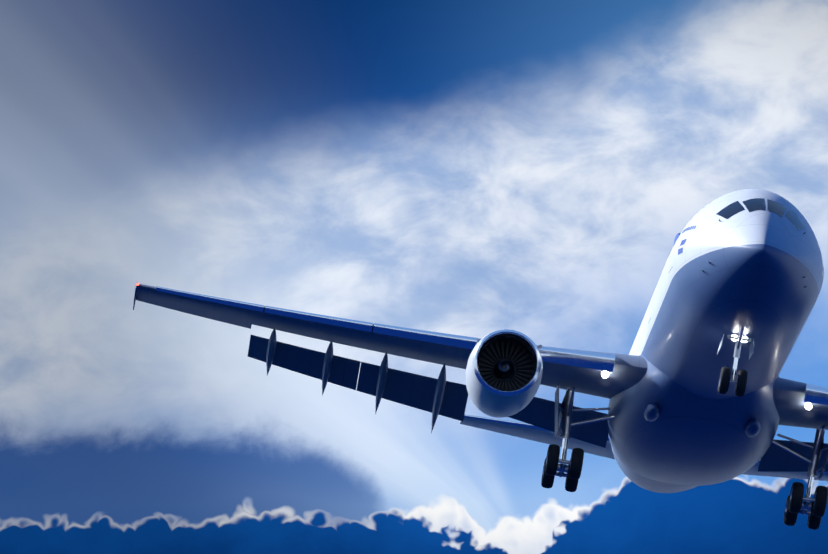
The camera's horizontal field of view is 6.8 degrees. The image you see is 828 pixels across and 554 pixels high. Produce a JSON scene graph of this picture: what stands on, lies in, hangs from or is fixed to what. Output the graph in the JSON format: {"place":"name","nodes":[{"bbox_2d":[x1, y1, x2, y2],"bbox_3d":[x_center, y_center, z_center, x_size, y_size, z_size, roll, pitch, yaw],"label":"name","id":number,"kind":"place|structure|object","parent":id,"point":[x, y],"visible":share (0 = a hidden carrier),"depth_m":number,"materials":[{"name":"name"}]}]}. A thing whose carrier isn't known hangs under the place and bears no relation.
{"place":"outdoors","nodes":[
{"label":"outdoors","id":0,"kind":"place"},
{"bbox_2d":[0,0,827,553],"label":"sky","id":1,"kind":"structure","parent":0,"point":[535,169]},
{"bbox_2d":[133,189,827,529],"bbox_3d":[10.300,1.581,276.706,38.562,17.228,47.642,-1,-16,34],"label":"aircraft","id":2,"kind":"object","parent":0,"point":[694,388],"visible":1,"depth_m":265.52,"materials":[{"name":"paint"}]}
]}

